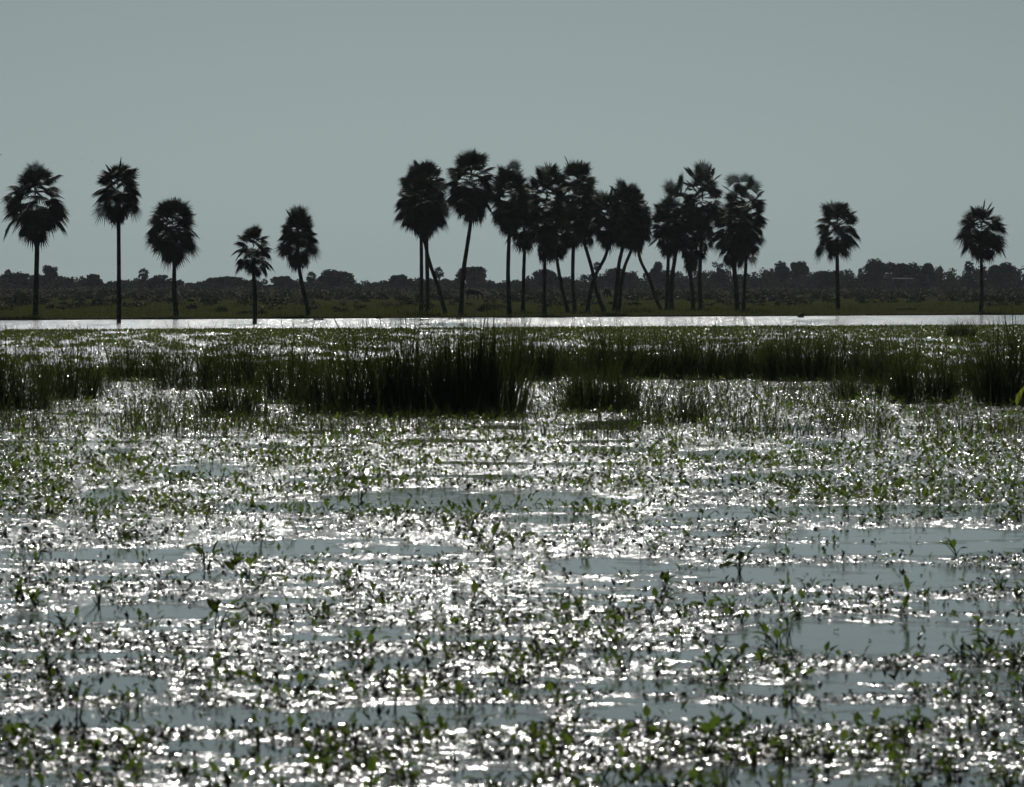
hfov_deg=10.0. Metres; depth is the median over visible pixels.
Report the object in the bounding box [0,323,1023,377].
marsh meadow
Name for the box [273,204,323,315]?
palm tree
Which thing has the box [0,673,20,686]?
water plant
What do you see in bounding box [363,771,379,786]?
water plant
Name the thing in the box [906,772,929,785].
water plant
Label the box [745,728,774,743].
water plant
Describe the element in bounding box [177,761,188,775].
water plant
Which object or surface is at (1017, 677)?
water plant
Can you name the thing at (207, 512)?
water plant
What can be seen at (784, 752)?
water plant
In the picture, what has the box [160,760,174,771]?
water plant
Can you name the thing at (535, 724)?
water plant
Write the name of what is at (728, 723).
water plant
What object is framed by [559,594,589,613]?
water plant
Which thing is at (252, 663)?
water plant
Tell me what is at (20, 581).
water plant
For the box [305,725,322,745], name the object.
water plant
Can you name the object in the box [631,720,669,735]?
water plant
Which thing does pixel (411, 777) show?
water plant
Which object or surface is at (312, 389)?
reed clump
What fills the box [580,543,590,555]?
water plant
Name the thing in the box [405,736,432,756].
water plant
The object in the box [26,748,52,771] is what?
water plant
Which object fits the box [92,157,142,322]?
palm tree
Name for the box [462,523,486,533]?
water plant
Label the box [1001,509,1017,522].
water plant
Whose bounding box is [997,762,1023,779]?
water plant
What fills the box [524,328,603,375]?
reed clump
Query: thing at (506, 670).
water plant
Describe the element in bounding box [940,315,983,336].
reed clump
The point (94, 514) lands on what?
water plant
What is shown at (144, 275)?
palm tree
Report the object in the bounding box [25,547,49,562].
water plant
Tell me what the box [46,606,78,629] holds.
water plant
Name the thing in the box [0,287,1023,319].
ground
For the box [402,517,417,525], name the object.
water plant
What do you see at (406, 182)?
palm tree
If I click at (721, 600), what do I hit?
water plant
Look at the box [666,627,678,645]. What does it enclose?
water plant
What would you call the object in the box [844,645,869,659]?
water plant
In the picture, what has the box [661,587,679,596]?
water plant
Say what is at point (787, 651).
water plant
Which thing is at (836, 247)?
palm tree
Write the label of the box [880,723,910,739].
water plant
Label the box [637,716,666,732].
water plant
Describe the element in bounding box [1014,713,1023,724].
water plant
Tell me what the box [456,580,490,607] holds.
water plant
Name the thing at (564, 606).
water plant
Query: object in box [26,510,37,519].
water plant
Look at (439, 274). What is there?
palm tree
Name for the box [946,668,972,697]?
water plant
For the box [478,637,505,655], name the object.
water plant
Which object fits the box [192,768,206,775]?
water plant
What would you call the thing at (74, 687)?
water plant
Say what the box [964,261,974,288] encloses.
palm tree
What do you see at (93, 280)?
broadleaf tree
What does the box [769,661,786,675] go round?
water plant
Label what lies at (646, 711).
water plant
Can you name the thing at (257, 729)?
water plant
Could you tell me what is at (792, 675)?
water plant
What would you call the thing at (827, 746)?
water plant
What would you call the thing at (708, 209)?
palm tree
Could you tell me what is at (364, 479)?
water plant
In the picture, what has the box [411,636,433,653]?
water plant
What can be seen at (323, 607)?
water plant
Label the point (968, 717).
water plant
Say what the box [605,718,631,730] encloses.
water plant
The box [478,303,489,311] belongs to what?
shrub
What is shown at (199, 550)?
water plant
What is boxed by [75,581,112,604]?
water plant
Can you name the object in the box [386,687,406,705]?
water plant
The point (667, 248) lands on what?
palm tree
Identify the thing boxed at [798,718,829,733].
water plant
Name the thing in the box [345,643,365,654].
water plant
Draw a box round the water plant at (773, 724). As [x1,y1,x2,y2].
[772,721,777,736]
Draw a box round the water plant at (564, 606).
[552,600,578,619]
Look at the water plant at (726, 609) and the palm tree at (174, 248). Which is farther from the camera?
the palm tree at (174, 248)
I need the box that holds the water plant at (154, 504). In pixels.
[149,500,174,511]
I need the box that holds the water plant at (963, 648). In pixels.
[938,636,967,657]
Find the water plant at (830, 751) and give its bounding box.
[829,750,837,759]
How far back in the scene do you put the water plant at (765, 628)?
38.75 m
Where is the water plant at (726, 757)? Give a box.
[708,751,750,777]
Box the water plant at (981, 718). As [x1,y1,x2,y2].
[963,710,998,729]
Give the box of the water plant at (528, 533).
[514,527,532,540]
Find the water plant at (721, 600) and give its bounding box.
[712,596,732,613]
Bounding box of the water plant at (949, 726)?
[948,725,967,739]
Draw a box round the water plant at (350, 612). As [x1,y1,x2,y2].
[346,608,371,619]
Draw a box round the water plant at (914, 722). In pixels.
[909,714,919,728]
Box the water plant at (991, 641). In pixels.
[969,628,1012,654]
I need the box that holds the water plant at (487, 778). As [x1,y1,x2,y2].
[463,774,504,786]
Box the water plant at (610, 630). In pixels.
[601,626,644,646]
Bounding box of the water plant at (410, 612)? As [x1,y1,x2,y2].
[407,608,419,619]
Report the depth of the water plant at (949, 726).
30.85 m
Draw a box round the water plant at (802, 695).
[788,685,815,697]
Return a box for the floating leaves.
[0,345,1023,786]
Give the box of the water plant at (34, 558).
[19,553,39,567]
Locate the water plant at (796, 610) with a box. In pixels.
[786,599,802,615]
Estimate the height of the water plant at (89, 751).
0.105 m
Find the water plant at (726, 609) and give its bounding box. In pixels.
[707,606,728,622]
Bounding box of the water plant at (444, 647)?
[443,644,453,656]
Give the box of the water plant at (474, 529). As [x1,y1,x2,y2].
[472,527,485,540]
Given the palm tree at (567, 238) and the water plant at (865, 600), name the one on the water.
the water plant at (865, 600)
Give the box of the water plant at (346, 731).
[332,724,352,739]
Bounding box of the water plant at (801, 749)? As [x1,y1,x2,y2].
[799,744,814,754]
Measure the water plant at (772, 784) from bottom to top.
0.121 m
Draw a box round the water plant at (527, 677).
[515,669,539,682]
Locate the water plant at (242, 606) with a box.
[238,601,262,614]
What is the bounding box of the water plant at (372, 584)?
[366,579,400,603]
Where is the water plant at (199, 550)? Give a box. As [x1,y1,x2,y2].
[185,540,223,569]
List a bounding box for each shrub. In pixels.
[186,303,197,308]
[215,306,226,311]
[236,310,252,314]
[335,307,352,312]
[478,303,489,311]
[575,274,583,289]
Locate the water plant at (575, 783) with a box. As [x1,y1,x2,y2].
[572,777,582,786]
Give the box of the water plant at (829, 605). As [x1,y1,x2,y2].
[819,595,844,606]
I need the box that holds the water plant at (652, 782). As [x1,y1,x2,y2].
[650,776,665,786]
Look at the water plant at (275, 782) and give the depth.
27.72 m
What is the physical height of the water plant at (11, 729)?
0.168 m
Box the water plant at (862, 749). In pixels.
[850,740,864,756]
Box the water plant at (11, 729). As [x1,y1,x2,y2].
[1,722,25,746]
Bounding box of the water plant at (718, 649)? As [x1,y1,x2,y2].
[694,641,725,664]
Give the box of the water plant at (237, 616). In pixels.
[226,612,243,622]
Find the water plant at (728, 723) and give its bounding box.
[718,721,731,737]
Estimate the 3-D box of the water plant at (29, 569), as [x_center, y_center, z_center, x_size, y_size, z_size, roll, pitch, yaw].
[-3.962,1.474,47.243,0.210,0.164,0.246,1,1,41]
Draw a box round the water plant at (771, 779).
[769,771,782,786]
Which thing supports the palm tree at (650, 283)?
on the ground at (333, 301)
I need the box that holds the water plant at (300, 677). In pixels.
[282,672,315,695]
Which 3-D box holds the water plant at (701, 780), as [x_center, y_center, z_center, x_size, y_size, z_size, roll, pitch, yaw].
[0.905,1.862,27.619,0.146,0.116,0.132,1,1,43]
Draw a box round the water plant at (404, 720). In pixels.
[393,715,415,734]
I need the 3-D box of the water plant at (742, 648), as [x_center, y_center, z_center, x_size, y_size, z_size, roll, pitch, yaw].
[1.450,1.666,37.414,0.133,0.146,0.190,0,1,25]
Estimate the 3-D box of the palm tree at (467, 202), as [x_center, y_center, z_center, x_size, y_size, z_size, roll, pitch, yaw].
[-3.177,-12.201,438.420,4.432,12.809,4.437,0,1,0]
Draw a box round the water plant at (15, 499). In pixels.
[3,495,25,510]
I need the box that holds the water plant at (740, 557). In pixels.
[720,546,755,572]
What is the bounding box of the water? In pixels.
[0,315,1023,786]
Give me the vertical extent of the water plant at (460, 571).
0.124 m
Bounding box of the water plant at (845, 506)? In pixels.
[844,499,849,518]
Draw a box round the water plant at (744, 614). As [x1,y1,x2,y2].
[732,607,748,622]
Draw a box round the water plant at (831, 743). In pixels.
[828,739,841,753]
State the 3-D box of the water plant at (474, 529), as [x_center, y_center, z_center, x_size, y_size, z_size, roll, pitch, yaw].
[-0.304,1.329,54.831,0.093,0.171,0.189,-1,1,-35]
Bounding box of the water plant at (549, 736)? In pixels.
[539,719,568,747]
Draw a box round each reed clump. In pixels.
[0,327,68,409]
[12,326,120,398]
[62,352,127,388]
[93,334,187,380]
[127,312,244,388]
[180,319,292,386]
[182,362,280,416]
[225,299,353,402]
[257,323,359,412]
[298,298,432,414]
[317,273,486,414]
[396,291,548,415]
[478,312,577,380]
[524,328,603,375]
[536,342,658,411]
[552,304,660,378]
[587,354,742,422]
[612,319,721,377]
[642,317,767,378]
[673,394,721,421]
[703,322,794,378]
[724,316,858,380]
[804,322,883,379]
[821,362,895,399]
[838,323,939,382]
[860,328,973,402]
[906,282,1023,404]
[937,337,999,392]
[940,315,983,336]
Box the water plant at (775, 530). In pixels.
[764,528,777,542]
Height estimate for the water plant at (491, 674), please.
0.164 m
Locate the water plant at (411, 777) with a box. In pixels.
[401,774,415,781]
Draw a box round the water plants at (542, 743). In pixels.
[0,365,1023,786]
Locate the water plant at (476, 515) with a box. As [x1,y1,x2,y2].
[463,512,479,528]
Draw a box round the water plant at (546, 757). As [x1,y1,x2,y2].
[539,752,577,765]
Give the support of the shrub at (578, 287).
on the ground at (333, 301)
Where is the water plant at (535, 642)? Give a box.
[524,638,544,656]
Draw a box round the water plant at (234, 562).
[224,555,260,579]
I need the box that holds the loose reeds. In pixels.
[0,313,1023,438]
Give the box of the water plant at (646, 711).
[643,704,661,731]
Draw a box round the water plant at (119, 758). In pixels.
[116,751,130,762]
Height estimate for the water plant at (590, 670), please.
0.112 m
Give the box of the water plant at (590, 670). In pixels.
[581,659,596,672]
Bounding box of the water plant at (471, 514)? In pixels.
[460,511,473,521]
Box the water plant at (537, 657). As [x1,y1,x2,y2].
[532,651,553,667]
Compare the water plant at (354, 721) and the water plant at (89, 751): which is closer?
the water plant at (89, 751)
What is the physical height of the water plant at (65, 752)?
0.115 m
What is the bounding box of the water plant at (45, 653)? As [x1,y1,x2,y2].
[37,647,67,667]
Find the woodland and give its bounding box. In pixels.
[0,261,1023,290]
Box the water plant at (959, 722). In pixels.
[956,719,961,730]
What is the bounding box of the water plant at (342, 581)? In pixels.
[339,578,351,590]
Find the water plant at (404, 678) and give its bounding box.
[388,674,416,684]
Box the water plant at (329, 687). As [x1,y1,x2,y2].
[321,685,340,693]
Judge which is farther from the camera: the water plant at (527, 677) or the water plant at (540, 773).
the water plant at (527, 677)
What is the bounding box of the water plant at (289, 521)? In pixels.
[283,518,297,533]
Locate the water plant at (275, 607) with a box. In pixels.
[256,602,279,616]
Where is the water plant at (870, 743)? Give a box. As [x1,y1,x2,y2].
[857,738,883,756]
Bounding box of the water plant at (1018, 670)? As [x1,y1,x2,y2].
[1014,668,1023,684]
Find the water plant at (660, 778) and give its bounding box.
[648,774,688,786]
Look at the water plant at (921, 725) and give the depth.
31.66 m
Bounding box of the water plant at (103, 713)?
[89,702,121,715]
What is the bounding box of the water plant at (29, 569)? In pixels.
[10,566,39,582]
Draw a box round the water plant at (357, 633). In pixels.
[346,627,392,650]
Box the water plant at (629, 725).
[613,722,635,737]
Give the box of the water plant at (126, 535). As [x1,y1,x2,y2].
[112,523,138,541]
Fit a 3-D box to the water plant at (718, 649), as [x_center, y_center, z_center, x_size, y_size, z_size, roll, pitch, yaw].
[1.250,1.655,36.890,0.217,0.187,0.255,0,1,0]
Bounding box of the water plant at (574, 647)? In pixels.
[567,639,578,649]
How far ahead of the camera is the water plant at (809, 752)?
29.81 m
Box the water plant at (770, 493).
[751,486,782,498]
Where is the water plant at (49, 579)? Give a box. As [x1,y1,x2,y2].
[41,573,60,586]
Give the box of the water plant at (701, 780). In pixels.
[696,776,718,786]
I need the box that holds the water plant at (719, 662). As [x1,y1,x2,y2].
[707,659,734,678]
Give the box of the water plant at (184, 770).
[172,761,195,777]
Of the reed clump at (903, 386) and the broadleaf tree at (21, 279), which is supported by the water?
the reed clump at (903, 386)
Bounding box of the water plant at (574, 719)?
[561,701,582,733]
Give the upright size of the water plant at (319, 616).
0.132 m
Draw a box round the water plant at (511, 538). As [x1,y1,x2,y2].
[498,531,528,548]
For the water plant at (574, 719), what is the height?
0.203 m
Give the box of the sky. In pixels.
[0,0,1023,284]
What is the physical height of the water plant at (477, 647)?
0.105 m
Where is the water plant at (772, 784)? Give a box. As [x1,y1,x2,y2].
[766,774,792,786]
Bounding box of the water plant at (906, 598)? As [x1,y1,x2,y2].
[898,573,909,615]
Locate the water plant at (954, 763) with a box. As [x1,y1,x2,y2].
[947,758,956,772]
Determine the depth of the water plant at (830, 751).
29.56 m
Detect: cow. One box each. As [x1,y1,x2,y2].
[465,289,483,299]
[603,289,611,297]
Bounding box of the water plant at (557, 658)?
[545,646,568,665]
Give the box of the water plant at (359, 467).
[353,463,371,477]
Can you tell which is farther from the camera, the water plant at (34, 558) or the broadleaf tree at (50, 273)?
the broadleaf tree at (50, 273)
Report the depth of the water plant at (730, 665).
36.06 m
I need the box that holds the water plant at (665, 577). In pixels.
[657,570,684,588]
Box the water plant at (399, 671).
[393,665,410,673]
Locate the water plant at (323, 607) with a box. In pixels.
[306,599,335,615]
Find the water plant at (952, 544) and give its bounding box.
[936,537,966,555]
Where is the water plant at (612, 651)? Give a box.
[609,646,634,670]
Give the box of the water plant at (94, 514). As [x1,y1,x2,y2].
[86,509,104,520]
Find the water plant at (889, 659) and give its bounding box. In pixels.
[885,648,906,662]
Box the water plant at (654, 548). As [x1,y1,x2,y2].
[644,543,659,554]
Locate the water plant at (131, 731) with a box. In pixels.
[121,725,152,749]
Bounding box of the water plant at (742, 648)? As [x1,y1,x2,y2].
[724,642,750,659]
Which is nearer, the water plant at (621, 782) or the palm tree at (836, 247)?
the water plant at (621, 782)
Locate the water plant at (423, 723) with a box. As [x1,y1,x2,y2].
[407,719,429,736]
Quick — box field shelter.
[892,278,913,289]
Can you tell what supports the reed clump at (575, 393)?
on the water
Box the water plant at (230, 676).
[222,667,234,679]
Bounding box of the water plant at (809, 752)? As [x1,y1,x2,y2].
[803,745,818,755]
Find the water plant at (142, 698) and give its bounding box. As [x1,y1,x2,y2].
[134,694,146,708]
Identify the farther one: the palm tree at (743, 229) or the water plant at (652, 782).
the palm tree at (743, 229)
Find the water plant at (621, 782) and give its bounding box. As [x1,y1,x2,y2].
[616,776,635,786]
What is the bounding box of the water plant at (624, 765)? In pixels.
[608,754,629,771]
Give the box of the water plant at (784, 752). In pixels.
[774,745,795,758]
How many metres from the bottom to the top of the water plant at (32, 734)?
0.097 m
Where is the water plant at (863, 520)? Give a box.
[856,516,869,523]
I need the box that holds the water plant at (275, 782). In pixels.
[270,775,291,786]
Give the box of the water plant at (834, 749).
[820,745,838,760]
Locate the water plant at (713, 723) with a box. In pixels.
[677,716,731,749]
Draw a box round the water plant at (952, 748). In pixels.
[922,744,962,761]
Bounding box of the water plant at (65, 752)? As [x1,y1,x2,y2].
[61,750,79,767]
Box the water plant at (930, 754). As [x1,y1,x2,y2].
[927,751,948,765]
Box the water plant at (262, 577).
[257,569,268,580]
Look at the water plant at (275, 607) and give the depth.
42.25 m
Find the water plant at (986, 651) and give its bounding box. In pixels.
[960,640,995,663]
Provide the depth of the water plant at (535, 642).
37.71 m
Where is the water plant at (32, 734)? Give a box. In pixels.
[24,728,38,739]
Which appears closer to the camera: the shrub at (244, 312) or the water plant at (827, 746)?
the water plant at (827, 746)
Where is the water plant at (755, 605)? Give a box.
[754,604,762,615]
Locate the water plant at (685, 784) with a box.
[676,777,690,786]
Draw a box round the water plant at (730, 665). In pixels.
[717,654,742,674]
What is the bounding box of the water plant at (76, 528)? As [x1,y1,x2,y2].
[67,523,89,532]
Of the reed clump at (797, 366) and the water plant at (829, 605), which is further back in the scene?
the reed clump at (797, 366)
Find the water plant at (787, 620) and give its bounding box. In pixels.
[776,611,801,634]
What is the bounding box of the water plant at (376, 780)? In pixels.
[363,778,378,786]
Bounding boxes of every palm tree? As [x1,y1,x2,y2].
[2,160,70,316]
[4,269,12,288]
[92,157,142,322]
[138,268,148,288]
[143,197,201,315]
[232,223,275,323]
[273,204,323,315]
[306,271,316,286]
[393,165,439,311]
[398,159,450,311]
[398,172,449,313]
[434,266,443,284]
[440,149,497,314]
[490,159,533,313]
[505,181,542,312]
[525,161,567,313]
[543,215,574,312]
[554,155,597,311]
[570,181,605,310]
[584,185,627,313]
[593,262,601,286]
[605,177,648,310]
[617,187,654,310]
[634,202,662,309]
[649,192,684,309]
[659,172,699,309]
[679,205,708,308]
[680,158,723,309]
[709,198,760,309]
[720,172,769,310]
[814,200,861,309]
[955,200,1008,311]
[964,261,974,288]
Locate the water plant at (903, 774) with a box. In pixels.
[901,765,913,780]
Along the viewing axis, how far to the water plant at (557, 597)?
43.78 m
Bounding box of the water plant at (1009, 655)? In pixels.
[1003,644,1023,666]
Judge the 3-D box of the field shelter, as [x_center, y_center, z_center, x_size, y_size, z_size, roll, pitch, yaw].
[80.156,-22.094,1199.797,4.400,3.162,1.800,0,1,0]
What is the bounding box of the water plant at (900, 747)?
[893,744,907,755]
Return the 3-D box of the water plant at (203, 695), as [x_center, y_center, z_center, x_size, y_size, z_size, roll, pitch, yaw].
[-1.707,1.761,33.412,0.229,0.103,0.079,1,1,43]
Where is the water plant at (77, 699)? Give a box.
[69,688,91,717]
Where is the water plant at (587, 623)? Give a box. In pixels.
[573,620,595,630]
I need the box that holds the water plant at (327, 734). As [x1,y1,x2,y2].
[322,730,338,748]
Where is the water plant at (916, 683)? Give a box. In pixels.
[906,680,926,695]
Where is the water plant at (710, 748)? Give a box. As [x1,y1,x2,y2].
[687,739,718,752]
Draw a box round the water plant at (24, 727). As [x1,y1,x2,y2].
[6,721,27,735]
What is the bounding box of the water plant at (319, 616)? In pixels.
[306,608,324,621]
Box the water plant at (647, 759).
[633,752,656,767]
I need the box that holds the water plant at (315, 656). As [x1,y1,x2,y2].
[305,654,320,663]
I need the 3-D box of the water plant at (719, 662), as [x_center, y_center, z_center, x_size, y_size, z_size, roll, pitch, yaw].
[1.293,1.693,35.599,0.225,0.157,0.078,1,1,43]
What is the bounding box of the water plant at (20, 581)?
[6,577,36,598]
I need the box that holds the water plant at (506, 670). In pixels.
[500,663,529,682]
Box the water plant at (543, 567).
[542,564,545,577]
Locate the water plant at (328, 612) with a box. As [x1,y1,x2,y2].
[316,607,333,617]
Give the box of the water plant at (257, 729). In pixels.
[247,725,259,743]
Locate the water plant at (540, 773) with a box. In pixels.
[528,771,549,786]
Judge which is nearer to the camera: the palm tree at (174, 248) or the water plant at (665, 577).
the water plant at (665, 577)
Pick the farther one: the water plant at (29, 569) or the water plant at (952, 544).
the water plant at (952, 544)
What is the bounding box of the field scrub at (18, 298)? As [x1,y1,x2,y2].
[0,285,1023,310]
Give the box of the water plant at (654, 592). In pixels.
[652,587,674,609]
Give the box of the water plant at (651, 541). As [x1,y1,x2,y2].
[643,536,661,545]
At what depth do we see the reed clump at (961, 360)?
129.60 m
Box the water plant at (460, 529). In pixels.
[449,524,467,535]
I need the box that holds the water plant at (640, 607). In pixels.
[632,600,664,615]
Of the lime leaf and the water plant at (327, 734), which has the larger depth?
the lime leaf
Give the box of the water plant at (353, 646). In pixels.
[347,639,370,655]
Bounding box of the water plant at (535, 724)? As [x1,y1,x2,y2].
[529,720,546,734]
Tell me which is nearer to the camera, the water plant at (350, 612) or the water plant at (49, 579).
the water plant at (350, 612)
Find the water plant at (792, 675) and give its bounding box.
[780,668,798,679]
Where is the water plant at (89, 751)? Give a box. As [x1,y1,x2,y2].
[76,740,96,756]
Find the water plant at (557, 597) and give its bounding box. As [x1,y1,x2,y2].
[553,592,571,605]
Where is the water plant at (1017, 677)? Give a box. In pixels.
[1010,673,1023,691]
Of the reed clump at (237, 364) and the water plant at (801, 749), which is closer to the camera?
the water plant at (801, 749)
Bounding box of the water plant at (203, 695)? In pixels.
[201,692,226,705]
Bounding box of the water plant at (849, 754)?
[840,749,859,757]
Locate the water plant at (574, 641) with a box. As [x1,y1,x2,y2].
[553,637,577,654]
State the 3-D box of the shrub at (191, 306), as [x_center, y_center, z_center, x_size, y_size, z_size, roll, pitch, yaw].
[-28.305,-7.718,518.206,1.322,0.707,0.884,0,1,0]
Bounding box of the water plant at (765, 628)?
[751,621,790,646]
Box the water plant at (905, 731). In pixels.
[901,729,908,740]
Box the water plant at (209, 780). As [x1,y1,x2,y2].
[205,773,220,786]
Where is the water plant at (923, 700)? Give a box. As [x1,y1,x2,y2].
[910,695,925,703]
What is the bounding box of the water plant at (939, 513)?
[933,508,948,519]
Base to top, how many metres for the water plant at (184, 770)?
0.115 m
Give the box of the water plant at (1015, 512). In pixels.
[1000,505,1023,520]
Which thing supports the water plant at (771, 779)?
on the water
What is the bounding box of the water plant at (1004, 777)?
[992,768,1020,786]
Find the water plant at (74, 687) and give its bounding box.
[67,682,93,697]
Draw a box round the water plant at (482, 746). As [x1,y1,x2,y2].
[466,736,495,751]
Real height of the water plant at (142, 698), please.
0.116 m
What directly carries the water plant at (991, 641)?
on the water
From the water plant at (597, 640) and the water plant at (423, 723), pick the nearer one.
the water plant at (423, 723)
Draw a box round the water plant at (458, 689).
[453,684,476,703]
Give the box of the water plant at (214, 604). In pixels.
[206,598,241,631]
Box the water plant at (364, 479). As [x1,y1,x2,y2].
[348,474,376,498]
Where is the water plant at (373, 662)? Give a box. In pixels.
[358,655,377,671]
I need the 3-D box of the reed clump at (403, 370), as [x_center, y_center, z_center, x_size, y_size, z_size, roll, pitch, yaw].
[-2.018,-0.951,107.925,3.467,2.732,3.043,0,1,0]
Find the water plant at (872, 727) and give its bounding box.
[858,723,874,737]
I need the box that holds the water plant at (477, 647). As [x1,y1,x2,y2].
[457,639,485,649]
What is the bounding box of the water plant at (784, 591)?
[768,587,791,610]
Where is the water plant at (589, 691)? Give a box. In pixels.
[581,682,592,695]
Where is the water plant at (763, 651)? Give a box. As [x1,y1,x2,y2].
[754,647,777,662]
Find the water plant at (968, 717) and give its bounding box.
[965,715,977,728]
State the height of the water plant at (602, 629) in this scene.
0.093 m
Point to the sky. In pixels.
(909, 114)
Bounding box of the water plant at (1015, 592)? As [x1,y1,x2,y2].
[1011,583,1023,596]
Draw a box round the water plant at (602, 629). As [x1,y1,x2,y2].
[597,625,608,633]
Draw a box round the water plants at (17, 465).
[0,331,1023,518]
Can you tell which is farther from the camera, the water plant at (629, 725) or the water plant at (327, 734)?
the water plant at (629, 725)
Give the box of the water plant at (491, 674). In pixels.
[483,665,515,686]
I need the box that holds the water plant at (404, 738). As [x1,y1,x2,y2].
[391,726,421,742]
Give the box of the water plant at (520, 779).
[514,773,542,786]
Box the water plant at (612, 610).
[604,608,620,620]
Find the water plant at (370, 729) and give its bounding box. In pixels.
[365,720,379,733]
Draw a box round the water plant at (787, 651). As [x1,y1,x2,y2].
[769,649,798,656]
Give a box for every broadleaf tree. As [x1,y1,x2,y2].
[8,273,33,287]
[41,265,57,287]
[82,274,102,288]
[145,274,171,287]
[206,276,250,288]
[270,276,293,288]
[319,269,354,287]
[388,274,411,287]
[455,266,486,288]
[532,269,565,288]
[600,268,635,289]
[647,261,669,287]
[710,261,731,288]
[774,260,790,287]
[790,261,808,288]
[813,270,842,288]
[862,258,895,289]
[890,262,919,289]
[918,263,935,289]
[985,262,1014,290]
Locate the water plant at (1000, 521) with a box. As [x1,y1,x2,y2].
[994,517,1006,522]
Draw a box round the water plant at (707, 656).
[704,651,714,668]
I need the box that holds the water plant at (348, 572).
[324,563,361,583]
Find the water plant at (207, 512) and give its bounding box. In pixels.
[195,508,214,520]
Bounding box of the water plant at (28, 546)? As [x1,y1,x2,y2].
[16,540,35,549]
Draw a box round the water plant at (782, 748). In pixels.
[764,735,799,760]
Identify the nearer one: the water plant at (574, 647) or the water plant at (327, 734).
the water plant at (327, 734)
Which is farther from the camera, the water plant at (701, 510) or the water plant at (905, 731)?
the water plant at (701, 510)
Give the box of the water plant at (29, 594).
[12,584,46,605]
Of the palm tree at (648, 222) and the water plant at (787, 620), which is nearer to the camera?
the water plant at (787, 620)
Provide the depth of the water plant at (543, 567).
47.97 m
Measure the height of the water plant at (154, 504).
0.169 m
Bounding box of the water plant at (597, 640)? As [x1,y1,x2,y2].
[595,639,607,646]
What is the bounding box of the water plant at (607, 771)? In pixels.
[593,757,617,777]
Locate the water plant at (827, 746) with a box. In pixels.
[809,744,830,757]
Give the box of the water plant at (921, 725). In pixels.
[915,715,931,728]
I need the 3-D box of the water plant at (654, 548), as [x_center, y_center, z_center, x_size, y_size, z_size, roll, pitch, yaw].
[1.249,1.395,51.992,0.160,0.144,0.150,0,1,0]
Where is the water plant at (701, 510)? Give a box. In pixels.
[692,508,719,519]
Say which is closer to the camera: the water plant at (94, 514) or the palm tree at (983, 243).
the water plant at (94, 514)
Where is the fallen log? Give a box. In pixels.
[896,307,916,309]
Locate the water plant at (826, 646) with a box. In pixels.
[814,641,838,661]
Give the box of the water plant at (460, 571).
[441,566,469,576]
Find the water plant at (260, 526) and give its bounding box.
[252,520,274,539]
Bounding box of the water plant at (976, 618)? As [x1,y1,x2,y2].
[971,608,986,628]
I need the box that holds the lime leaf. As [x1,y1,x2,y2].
[1015,387,1023,405]
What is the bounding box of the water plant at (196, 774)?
[189,771,211,786]
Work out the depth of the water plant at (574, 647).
38.43 m
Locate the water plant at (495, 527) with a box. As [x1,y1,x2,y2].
[470,521,507,552]
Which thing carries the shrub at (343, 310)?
on the ground at (333, 301)
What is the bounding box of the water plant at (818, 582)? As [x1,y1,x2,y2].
[794,578,820,588]
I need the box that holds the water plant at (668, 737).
[662,729,687,743]
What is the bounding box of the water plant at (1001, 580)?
[988,564,1008,586]
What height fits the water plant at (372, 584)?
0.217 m
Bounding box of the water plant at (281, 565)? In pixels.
[273,555,286,569]
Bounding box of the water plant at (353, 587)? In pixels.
[344,583,363,594]
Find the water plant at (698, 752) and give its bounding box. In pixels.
[695,748,703,761]
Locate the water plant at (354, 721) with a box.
[330,719,364,734]
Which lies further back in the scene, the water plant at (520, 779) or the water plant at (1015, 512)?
the water plant at (1015, 512)
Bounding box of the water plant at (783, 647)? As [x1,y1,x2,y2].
[781,643,803,659]
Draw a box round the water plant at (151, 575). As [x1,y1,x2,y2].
[146,568,171,580]
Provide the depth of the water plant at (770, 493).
65.59 m
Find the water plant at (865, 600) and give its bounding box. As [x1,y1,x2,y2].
[852,593,871,601]
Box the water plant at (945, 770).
[937,756,951,779]
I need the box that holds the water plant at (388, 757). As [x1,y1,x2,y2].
[374,747,420,782]
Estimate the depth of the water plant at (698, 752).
29.43 m
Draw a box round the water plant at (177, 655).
[166,646,184,662]
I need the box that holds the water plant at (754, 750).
[744,743,757,761]
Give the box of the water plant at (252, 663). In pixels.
[244,659,267,671]
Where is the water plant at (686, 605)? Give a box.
[675,598,696,616]
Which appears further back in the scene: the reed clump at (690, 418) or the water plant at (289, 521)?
the reed clump at (690, 418)
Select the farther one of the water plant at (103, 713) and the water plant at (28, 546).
the water plant at (28, 546)
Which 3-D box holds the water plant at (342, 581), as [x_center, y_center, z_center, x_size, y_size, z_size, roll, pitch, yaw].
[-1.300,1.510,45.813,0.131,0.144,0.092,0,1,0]
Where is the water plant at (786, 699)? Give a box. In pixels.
[777,683,806,703]
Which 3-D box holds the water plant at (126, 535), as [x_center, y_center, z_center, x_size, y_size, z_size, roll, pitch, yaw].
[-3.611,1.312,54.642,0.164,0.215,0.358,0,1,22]
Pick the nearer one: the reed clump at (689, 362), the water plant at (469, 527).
the water plant at (469, 527)
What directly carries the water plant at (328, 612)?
on the water
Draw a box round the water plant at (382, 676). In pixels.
[370,665,392,679]
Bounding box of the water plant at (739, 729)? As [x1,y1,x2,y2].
[731,717,750,734]
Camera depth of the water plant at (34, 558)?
49.57 m
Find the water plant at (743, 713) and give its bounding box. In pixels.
[722,698,751,718]

